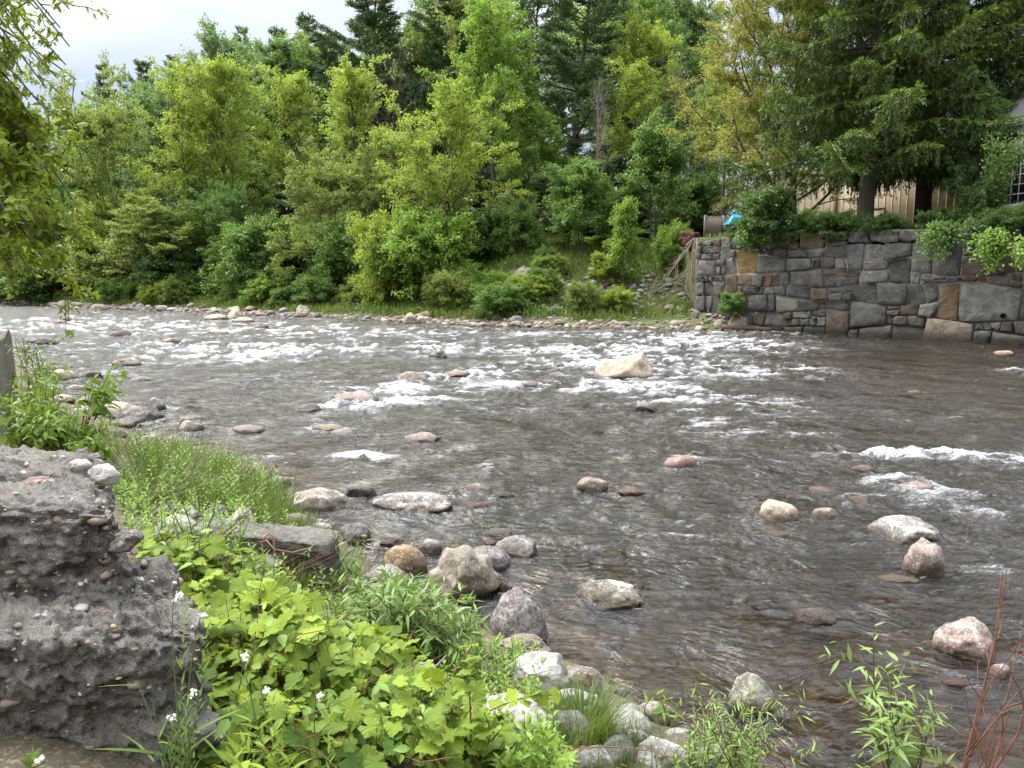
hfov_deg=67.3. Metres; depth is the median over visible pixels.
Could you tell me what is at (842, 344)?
fallen block
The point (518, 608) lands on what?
boulder
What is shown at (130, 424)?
boulder
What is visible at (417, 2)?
hillside tree
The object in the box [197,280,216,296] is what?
weedy bush
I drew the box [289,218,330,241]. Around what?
undergrowth shrub
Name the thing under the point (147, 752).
grass clump
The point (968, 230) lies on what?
wall shrub
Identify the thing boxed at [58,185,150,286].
undergrowth shrub
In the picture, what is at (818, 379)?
river boulder
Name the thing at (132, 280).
weedy bush
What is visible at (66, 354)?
river boulder
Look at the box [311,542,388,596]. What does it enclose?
dead brush
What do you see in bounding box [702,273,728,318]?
dead branches
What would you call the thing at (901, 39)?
spruce tree
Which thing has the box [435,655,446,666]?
fallen stick
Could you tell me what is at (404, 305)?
bank grass
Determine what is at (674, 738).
bank stone
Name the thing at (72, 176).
broadleaf tree
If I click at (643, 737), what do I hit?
boulder
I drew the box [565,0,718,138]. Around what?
broadleaf tree
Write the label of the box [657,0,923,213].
maple tree
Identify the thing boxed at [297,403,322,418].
river boulder
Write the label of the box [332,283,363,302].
weedy bush
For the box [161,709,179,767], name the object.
flowering stalk
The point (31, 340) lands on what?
river boulder
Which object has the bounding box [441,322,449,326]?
shore stone
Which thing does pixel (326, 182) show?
broadleaf tree
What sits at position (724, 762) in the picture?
bank stone
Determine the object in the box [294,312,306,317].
shore stone
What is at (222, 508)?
bank stone
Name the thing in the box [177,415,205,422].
river boulder
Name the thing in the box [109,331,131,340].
river boulder
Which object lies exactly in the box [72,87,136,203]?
pine tree
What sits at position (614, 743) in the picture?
bank stone
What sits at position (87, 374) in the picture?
river boulder
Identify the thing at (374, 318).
gravel
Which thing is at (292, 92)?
broadleaf tree
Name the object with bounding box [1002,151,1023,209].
window
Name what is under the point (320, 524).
boulder
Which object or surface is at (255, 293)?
weedy bush
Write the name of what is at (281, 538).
concrete slab
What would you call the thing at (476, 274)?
weedy bush
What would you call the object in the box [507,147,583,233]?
broadleaf tree
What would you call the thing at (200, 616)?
flowering stalk
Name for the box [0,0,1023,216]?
sky
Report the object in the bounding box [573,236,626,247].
undergrowth shrub
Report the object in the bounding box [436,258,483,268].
weedy bush
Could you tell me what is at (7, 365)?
wooden post
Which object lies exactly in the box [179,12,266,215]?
broadleaf tree
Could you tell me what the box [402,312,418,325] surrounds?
shore stone
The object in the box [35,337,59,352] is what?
river boulder
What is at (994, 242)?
wall shrub
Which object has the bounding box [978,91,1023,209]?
grey house
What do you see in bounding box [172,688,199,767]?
flowering stalk
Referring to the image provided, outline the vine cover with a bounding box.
[127,494,678,767]
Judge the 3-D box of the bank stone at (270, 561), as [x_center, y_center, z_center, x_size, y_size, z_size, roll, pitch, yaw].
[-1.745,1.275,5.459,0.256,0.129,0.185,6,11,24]
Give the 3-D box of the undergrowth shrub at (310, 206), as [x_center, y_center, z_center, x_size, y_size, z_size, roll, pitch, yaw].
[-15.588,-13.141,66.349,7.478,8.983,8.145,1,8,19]
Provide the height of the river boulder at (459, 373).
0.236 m
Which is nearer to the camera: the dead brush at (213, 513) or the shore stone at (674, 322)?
the dead brush at (213, 513)
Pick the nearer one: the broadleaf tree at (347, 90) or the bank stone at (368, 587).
the bank stone at (368, 587)
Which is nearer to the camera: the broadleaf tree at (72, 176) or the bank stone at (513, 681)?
the bank stone at (513, 681)
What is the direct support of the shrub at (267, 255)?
on the ground at (60, 753)
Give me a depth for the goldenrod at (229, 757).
2.44 m
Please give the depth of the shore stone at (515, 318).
39.79 m
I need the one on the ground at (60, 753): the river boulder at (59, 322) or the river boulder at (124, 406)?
the river boulder at (124, 406)
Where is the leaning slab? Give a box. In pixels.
[514,266,530,276]
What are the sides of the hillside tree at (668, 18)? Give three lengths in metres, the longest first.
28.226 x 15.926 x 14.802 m
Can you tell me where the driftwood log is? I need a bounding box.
[721,324,770,331]
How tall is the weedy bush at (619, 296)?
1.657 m
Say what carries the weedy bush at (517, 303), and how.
on the ground at (60, 753)
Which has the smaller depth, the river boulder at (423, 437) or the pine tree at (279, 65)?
the river boulder at (423, 437)
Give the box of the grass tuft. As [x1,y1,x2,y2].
[523,657,652,750]
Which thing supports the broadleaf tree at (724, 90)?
on the ground at (60, 753)
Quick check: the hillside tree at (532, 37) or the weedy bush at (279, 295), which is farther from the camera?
the hillside tree at (532, 37)
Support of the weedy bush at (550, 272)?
on the ground at (60, 753)
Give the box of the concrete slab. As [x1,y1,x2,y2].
[188,517,340,584]
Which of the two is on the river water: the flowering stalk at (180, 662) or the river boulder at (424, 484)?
the river boulder at (424, 484)
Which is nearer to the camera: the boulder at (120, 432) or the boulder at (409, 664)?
the boulder at (409, 664)
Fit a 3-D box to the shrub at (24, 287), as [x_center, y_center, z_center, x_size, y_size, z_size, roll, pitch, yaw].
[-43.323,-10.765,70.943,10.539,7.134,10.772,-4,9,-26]
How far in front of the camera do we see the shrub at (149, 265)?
61.54 m
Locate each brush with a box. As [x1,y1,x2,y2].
[83,403,261,496]
[158,477,286,543]
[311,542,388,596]
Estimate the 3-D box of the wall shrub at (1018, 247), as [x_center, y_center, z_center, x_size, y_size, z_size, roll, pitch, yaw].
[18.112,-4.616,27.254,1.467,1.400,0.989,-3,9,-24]
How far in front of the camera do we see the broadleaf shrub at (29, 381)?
8.45 m
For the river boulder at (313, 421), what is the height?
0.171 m
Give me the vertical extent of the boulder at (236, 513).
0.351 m
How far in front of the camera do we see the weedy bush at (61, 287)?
71.90 m
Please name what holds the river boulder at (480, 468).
on the river water
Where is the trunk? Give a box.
[913,142,928,223]
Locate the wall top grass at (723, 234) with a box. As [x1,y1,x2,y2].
[704,221,992,237]
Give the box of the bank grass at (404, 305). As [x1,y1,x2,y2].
[1,234,693,321]
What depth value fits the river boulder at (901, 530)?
7.42 m
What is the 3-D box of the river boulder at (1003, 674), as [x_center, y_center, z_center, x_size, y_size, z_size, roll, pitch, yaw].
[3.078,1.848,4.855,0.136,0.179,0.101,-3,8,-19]
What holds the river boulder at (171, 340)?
in the river water
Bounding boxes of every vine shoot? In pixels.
[392,675,464,767]
[450,643,502,767]
[464,687,560,744]
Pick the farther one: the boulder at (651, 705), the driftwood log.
the driftwood log
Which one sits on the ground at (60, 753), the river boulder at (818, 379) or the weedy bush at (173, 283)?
the weedy bush at (173, 283)
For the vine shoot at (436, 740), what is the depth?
2.86 m
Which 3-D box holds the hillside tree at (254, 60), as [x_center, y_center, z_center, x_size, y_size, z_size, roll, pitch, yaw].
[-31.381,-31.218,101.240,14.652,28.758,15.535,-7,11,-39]
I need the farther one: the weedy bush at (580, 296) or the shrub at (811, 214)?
the weedy bush at (580, 296)
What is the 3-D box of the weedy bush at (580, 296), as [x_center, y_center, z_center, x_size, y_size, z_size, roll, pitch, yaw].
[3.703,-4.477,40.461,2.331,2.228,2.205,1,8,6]
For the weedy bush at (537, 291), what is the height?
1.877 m
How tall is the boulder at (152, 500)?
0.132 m
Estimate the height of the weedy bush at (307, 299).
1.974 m
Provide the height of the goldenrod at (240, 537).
0.435 m
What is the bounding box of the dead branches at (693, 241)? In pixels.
[664,238,695,302]
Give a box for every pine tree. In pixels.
[51,96,78,162]
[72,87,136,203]
[80,62,139,220]
[127,58,179,202]
[160,55,184,206]
[200,46,211,186]
[232,25,259,69]
[239,41,318,222]
[247,24,293,220]
[265,33,347,213]
[271,0,456,219]
[274,11,317,208]
[357,0,508,218]
[451,34,566,209]
[471,0,593,219]
[472,0,685,211]
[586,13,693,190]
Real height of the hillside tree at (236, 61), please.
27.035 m
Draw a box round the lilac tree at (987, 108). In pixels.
[940,73,1013,200]
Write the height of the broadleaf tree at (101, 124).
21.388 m
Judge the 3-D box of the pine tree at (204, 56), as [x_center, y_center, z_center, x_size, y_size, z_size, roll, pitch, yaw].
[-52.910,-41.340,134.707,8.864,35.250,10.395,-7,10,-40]
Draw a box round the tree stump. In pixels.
[677,230,700,250]
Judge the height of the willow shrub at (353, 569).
0.605 m
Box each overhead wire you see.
[343,107,702,169]
[357,129,753,197]
[387,155,763,197]
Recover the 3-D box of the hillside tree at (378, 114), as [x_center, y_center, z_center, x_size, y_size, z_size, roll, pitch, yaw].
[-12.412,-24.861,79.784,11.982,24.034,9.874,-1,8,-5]
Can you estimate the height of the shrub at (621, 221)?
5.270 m
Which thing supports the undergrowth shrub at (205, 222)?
on the ground at (60, 753)
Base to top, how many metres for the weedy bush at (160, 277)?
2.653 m
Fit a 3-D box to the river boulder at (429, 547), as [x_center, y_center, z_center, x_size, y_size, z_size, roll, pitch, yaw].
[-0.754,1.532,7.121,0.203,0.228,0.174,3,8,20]
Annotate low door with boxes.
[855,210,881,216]
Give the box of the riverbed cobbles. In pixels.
[418,459,1023,767]
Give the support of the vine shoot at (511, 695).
on the ground at (60, 753)
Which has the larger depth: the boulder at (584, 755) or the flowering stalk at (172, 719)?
the boulder at (584, 755)
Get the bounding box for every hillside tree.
[55,131,136,202]
[103,89,177,209]
[116,102,159,212]
[127,49,228,191]
[127,186,180,217]
[156,118,237,188]
[211,39,301,146]
[220,49,289,178]
[234,65,300,219]
[258,32,349,174]
[278,29,352,219]
[319,69,378,211]
[326,57,396,211]
[329,24,438,214]
[353,29,434,208]
[362,9,448,211]
[397,0,520,210]
[400,0,503,120]
[414,29,520,212]
[462,17,532,206]
[488,3,541,203]
[533,0,604,155]
[542,0,689,180]
[582,1,658,147]
[617,0,721,163]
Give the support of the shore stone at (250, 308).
on the ground at (60, 753)
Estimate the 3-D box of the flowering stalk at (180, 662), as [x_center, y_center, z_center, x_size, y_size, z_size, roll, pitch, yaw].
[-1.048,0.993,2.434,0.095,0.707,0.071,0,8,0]
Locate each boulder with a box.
[22,336,37,348]
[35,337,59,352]
[48,369,79,384]
[51,320,67,323]
[54,394,75,403]
[60,352,75,357]
[65,385,87,394]
[73,401,141,417]
[79,371,102,382]
[105,411,122,420]
[107,430,127,437]
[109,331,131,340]
[111,418,137,428]
[112,358,141,373]
[120,406,164,425]
[127,373,140,377]
[130,376,151,386]
[138,422,155,428]
[141,434,159,443]
[145,397,166,415]
[145,493,160,505]
[154,503,180,514]
[156,514,197,534]
[162,338,180,344]
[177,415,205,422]
[177,420,203,437]
[180,506,201,518]
[204,314,227,323]
[207,329,227,336]
[224,506,254,522]
[227,308,242,323]
[231,424,264,436]
[233,317,253,322]
[254,322,267,327]
[270,476,291,490]
[282,513,306,526]
[284,487,346,518]
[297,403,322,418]
[307,522,331,528]
[308,418,324,426]
[309,424,341,437]
[329,428,356,440]
[332,392,378,401]
[343,522,370,546]
[345,485,376,503]
[346,453,373,461]
[351,504,364,509]
[357,434,371,440]
[364,563,413,585]
[371,491,452,523]
[379,537,404,546]
[384,544,427,581]
[395,371,432,387]
[404,432,439,446]
[407,661,435,668]
[417,482,439,486]
[418,539,441,560]
[421,545,502,605]
[429,348,446,358]
[442,370,469,377]
[460,661,493,678]
[463,502,487,510]
[465,483,491,496]
[473,465,487,477]
[473,545,510,581]
[482,528,512,541]
[483,692,552,736]
[485,539,496,545]
[490,586,547,643]
[491,580,511,602]
[493,491,513,502]
[496,535,539,567]
[497,633,551,652]
[505,651,568,690]
[518,380,539,391]
[550,372,565,376]
[555,362,563,366]
[558,688,591,703]
[569,666,602,693]
[574,476,607,504]
[574,745,613,767]
[576,579,643,619]
[595,352,653,394]
[604,685,627,695]
[610,700,622,707]
[615,487,644,497]
[617,729,652,745]
[635,735,689,767]
[636,400,655,411]
[638,701,674,725]
[663,455,697,477]
[665,727,697,740]
[724,671,774,734]
[757,499,799,533]
[764,530,790,539]
[785,494,797,498]
[793,607,836,626]
[803,376,821,381]
[809,486,836,492]
[812,507,840,526]
[847,495,869,504]
[852,465,875,472]
[867,515,943,553]
[871,574,920,585]
[899,481,933,489]
[901,537,945,594]
[908,390,920,395]
[931,617,997,681]
[942,678,975,694]
[988,663,1009,690]
[993,350,1013,355]
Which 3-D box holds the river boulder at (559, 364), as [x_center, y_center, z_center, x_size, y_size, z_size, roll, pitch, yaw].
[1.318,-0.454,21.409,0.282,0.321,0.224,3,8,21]
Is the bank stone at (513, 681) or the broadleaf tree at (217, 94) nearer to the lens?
the bank stone at (513, 681)
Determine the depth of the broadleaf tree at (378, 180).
57.64 m
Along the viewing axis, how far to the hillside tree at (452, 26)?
75.87 m
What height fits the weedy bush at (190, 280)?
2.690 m
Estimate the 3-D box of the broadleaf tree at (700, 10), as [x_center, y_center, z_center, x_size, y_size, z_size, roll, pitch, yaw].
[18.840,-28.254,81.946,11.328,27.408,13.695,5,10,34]
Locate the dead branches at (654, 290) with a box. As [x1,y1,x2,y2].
[642,271,683,295]
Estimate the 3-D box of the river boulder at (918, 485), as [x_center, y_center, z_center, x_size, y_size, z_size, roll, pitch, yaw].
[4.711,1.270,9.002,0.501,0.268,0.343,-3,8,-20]
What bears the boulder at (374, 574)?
on the ground at (60, 753)
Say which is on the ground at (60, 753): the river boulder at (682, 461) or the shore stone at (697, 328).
the shore stone at (697, 328)
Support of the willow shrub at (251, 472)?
on the ground at (60, 753)
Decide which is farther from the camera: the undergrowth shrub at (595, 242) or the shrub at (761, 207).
the undergrowth shrub at (595, 242)
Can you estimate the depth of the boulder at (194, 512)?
6.38 m
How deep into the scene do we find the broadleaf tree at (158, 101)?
104.14 m
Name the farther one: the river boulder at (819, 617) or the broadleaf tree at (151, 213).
the broadleaf tree at (151, 213)
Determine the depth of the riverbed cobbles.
6.59 m
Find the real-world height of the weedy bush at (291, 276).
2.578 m
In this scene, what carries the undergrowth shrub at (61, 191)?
on the ground at (60, 753)
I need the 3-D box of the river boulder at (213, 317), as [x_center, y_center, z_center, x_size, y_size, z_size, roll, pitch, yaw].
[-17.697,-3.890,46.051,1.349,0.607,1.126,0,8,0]
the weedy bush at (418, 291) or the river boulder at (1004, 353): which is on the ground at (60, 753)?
the weedy bush at (418, 291)
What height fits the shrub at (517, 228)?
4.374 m
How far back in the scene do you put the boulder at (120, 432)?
11.14 m
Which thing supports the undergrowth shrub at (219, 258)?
on the ground at (60, 753)
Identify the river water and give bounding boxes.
[0,304,1023,767]
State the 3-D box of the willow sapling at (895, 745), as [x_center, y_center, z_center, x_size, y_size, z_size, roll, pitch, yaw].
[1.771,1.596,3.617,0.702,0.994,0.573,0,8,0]
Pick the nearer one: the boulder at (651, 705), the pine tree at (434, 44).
the boulder at (651, 705)
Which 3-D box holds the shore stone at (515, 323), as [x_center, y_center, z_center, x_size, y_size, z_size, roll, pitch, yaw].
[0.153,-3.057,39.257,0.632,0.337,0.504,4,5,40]
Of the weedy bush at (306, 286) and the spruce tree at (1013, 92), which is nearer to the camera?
the spruce tree at (1013, 92)
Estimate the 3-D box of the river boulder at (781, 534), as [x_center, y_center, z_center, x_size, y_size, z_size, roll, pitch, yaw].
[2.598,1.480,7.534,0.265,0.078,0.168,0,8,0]
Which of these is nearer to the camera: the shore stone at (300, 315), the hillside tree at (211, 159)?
the shore stone at (300, 315)
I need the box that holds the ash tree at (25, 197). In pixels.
[0,0,112,344]
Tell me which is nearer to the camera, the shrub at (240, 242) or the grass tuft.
the grass tuft
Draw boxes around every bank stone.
[152,528,175,537]
[207,504,231,516]
[255,554,280,570]
[333,586,352,596]
[356,580,369,595]
[508,680,520,688]
[550,709,590,744]
[567,667,577,678]
[603,734,635,764]
[610,708,652,733]
[620,703,645,715]
[665,733,697,765]
[694,748,716,767]
[705,744,726,764]
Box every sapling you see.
[70,363,128,440]
[820,622,957,767]
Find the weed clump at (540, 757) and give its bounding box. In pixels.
[489,715,578,767]
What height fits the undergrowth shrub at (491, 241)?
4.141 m
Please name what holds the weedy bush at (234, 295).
on the ground at (60, 753)
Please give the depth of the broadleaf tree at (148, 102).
83.95 m
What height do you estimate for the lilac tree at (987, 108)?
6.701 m
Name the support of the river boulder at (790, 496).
on the river water
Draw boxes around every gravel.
[0,268,771,336]
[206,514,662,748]
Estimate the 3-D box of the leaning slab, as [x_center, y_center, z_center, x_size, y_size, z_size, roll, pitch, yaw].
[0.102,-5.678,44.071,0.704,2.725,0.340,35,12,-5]
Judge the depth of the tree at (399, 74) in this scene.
57.90 m
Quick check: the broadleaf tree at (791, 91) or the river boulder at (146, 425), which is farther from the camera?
the broadleaf tree at (791, 91)
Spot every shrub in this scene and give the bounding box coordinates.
[0,214,75,300]
[0,237,74,306]
[0,277,35,302]
[0,336,75,441]
[0,364,121,462]
[47,176,90,239]
[47,189,95,292]
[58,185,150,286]
[61,233,145,297]
[102,216,148,241]
[124,219,223,290]
[167,214,205,263]
[179,178,263,279]
[195,209,301,302]
[195,214,247,269]
[208,231,230,293]
[225,448,284,495]
[247,233,334,279]
[259,213,307,235]
[288,181,367,227]
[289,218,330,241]
[296,521,372,587]
[302,205,376,288]
[316,557,490,670]
[345,200,423,310]
[367,204,489,303]
[441,202,518,266]
[462,208,508,265]
[489,192,547,255]
[537,230,607,238]
[538,185,660,235]
[546,235,640,244]
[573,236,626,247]
[601,192,646,285]
[605,228,702,237]
[640,173,730,236]
[650,218,692,269]
[684,673,822,767]
[688,217,729,235]
[717,291,745,318]
[723,179,803,253]
[733,225,771,251]
[762,211,805,247]
[771,205,820,242]
[801,208,866,242]
[858,210,913,243]
[913,212,964,267]
[914,202,960,228]
[949,174,1011,226]
[953,214,993,253]
[959,565,1023,767]
[961,225,1017,278]
[967,670,1023,767]
[978,201,1023,232]
[979,125,1023,206]
[1002,234,1023,269]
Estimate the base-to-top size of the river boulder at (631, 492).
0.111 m
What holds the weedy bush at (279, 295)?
on the ground at (60, 753)
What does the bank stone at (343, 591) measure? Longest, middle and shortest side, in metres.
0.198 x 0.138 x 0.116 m
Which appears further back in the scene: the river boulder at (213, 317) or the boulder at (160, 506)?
the river boulder at (213, 317)
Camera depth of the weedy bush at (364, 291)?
49.18 m
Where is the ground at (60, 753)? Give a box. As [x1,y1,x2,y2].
[0,199,1023,767]
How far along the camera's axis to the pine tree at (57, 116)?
126.68 m
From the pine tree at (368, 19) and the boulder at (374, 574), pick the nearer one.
the boulder at (374, 574)
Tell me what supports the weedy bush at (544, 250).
on the ground at (60, 753)
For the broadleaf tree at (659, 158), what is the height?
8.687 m
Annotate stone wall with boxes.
[692,226,1023,344]
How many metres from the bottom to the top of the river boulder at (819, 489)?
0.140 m
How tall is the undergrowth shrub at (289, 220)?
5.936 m
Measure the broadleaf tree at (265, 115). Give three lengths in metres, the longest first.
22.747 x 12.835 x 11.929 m
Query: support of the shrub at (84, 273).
on the ground at (60, 753)
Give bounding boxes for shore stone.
[89,304,108,313]
[119,306,129,310]
[135,303,144,308]
[156,307,166,311]
[167,307,177,311]
[245,306,254,310]
[255,312,265,317]
[279,307,288,312]
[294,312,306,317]
[296,305,310,313]
[314,312,321,317]
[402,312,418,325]
[415,311,433,317]
[417,315,426,324]
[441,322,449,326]
[464,322,483,330]
[507,315,522,322]
[509,321,519,326]
[554,319,563,324]
[587,325,599,330]
[613,325,621,330]
[620,322,630,325]
[671,320,679,325]
[694,326,703,332]
[714,319,726,326]
[728,314,746,324]
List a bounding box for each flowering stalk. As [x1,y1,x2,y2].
[16,748,44,767]
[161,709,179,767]
[171,591,190,767]
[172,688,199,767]
[181,612,211,767]
[237,651,260,767]
[261,686,285,767]
[314,691,337,767]
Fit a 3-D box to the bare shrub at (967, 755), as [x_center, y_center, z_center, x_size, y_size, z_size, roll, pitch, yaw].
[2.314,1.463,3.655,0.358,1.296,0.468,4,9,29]
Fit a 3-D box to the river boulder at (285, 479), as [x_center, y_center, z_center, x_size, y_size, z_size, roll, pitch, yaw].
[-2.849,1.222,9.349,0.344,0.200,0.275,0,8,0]
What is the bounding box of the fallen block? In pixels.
[837,343,857,345]
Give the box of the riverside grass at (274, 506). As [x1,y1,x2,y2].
[20,404,717,767]
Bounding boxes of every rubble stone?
[637,288,645,292]
[664,304,673,310]
[665,278,673,283]
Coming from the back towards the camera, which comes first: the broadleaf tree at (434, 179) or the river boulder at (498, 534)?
the broadleaf tree at (434, 179)
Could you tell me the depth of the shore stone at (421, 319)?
41.98 m
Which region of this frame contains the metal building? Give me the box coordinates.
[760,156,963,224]
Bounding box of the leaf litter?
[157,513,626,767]
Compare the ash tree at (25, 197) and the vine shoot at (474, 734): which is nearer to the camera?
the vine shoot at (474, 734)
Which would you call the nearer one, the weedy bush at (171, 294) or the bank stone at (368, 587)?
the bank stone at (368, 587)
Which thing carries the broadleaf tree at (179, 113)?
on the ground at (60, 753)
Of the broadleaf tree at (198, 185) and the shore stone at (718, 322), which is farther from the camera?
the broadleaf tree at (198, 185)
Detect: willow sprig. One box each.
[496,616,522,666]
[639,688,684,722]
[851,750,879,767]
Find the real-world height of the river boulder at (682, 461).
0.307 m
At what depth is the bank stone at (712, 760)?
3.67 m
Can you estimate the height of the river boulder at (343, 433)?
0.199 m
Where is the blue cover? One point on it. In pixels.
(734, 217)
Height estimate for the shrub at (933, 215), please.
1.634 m
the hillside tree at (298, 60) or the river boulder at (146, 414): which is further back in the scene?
the hillside tree at (298, 60)
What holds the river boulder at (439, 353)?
in the river water
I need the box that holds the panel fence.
[703,215,728,236]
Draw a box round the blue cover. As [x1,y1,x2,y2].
[721,214,740,232]
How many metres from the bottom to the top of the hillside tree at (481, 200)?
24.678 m
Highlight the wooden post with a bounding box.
[0,329,21,438]
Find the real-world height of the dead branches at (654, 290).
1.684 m
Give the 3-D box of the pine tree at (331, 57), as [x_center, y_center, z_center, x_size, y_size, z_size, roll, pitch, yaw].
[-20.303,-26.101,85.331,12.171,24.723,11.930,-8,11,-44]
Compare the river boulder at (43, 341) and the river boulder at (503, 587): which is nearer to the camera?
the river boulder at (503, 587)
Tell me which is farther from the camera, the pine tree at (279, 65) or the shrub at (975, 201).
the pine tree at (279, 65)
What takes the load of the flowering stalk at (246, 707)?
on the ground at (60, 753)
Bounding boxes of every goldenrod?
[206,713,311,767]
[218,508,251,572]
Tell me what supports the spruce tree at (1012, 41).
on the ground at (60, 753)
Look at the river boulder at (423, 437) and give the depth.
11.76 m
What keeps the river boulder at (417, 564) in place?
on the ground at (60, 753)
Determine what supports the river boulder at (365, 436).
on the river water
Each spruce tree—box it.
[717,0,1023,222]
[797,0,1023,213]
[892,0,1023,202]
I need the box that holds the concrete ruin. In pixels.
[0,444,228,767]
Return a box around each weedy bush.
[43,282,70,294]
[53,289,70,297]
[93,275,129,303]
[118,274,136,279]
[119,280,142,299]
[125,277,144,287]
[135,281,162,304]
[140,271,167,295]
[154,273,191,304]
[158,288,187,304]
[175,270,207,298]
[178,289,195,302]
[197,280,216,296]
[211,283,226,294]
[228,279,236,298]
[231,268,263,300]
[239,272,289,308]
[263,285,301,308]
[268,270,299,296]
[291,274,338,307]
[305,284,334,304]
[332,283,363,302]
[340,289,365,305]
[351,276,392,301]
[401,279,424,299]
[418,265,475,312]
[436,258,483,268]
[449,266,486,297]
[469,279,528,315]
[481,269,515,285]
[505,295,529,313]
[506,271,534,299]
[524,268,563,301]
[530,255,553,272]
[531,243,556,260]
[531,266,562,295]
[540,252,571,277]
[561,278,604,313]
[587,250,627,284]
[599,283,639,311]
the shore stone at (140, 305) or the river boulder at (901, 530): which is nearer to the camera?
the river boulder at (901, 530)
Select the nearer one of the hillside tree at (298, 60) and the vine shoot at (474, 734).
the vine shoot at (474, 734)
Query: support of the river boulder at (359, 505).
in the river water
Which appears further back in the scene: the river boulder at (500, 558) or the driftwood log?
the driftwood log
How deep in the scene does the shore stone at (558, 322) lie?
38.76 m
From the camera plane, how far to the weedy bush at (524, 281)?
41.84 m
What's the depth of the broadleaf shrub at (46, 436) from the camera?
7.48 m
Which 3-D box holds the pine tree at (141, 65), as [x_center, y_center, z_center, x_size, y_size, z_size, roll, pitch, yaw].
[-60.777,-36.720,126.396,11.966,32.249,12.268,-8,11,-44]
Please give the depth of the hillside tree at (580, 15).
81.91 m
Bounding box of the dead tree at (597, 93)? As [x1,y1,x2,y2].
[581,77,614,235]
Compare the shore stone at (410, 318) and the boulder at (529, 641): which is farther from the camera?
the shore stone at (410, 318)
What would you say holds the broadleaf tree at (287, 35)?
on the ground at (60, 753)
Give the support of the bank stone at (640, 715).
on the ground at (60, 753)
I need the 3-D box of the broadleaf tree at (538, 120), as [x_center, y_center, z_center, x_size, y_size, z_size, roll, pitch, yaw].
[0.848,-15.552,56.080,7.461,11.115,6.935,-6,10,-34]
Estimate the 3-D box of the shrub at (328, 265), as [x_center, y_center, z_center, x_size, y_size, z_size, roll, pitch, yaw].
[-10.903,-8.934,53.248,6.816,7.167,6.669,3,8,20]
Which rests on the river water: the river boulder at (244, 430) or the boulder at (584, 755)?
the river boulder at (244, 430)
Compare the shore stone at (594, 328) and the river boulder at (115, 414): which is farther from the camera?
the shore stone at (594, 328)
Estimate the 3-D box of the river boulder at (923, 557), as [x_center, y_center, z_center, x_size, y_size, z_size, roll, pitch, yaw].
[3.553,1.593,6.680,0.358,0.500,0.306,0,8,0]
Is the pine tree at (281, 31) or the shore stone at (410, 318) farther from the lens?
the pine tree at (281, 31)
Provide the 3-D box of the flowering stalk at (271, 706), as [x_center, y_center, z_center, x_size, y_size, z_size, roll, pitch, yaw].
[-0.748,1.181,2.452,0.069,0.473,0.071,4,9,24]
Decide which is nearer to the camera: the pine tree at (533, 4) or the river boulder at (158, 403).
the river boulder at (158, 403)
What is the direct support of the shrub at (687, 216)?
on the ground at (60, 753)
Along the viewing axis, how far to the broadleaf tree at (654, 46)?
60.32 m
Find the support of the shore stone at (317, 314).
on the ground at (60, 753)
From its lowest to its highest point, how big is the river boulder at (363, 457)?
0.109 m
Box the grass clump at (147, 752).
[93,684,240,767]
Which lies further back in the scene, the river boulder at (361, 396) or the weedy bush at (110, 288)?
the weedy bush at (110, 288)
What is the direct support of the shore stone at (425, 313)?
on the ground at (60, 753)
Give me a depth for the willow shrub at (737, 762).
3.52 m
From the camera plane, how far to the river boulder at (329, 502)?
8.30 m
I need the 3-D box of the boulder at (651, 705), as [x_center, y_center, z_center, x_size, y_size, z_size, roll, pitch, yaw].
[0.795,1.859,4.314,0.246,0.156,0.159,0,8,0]
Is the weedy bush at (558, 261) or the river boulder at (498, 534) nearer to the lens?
the river boulder at (498, 534)
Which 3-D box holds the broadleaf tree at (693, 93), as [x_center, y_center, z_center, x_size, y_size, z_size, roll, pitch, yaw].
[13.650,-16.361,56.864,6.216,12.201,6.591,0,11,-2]
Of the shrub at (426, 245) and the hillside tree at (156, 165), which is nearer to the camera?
the shrub at (426, 245)
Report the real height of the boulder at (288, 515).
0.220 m
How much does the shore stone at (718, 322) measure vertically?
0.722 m
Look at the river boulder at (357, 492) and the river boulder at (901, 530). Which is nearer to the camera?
the river boulder at (901, 530)
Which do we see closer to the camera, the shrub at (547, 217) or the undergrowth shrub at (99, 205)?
the shrub at (547, 217)
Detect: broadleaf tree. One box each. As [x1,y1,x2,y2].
[7,104,99,199]
[12,49,159,248]
[52,147,119,219]
[54,97,148,201]
[69,192,207,290]
[104,85,210,204]
[106,62,178,217]
[115,67,221,182]
[118,55,259,235]
[142,175,234,233]
[156,53,283,199]
[162,180,247,289]
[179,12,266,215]
[207,142,284,221]
[225,70,310,211]
[237,32,311,79]
[241,62,331,214]
[264,132,379,303]
[304,91,378,188]
[316,48,403,211]
[355,126,446,218]
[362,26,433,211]
[366,70,535,258]
[398,80,469,200]
[418,0,545,205]
[482,177,554,230]
[486,86,580,204]
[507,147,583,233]
[542,154,617,253]
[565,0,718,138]
[586,99,638,193]
[593,55,671,179]
[601,0,691,212]
[611,106,700,250]
[612,134,703,227]
[653,0,736,176]
[655,50,693,205]
[656,80,726,181]
[661,170,735,236]
[682,84,807,218]
[689,59,787,215]
[766,73,896,164]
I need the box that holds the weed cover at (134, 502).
[105,424,759,767]

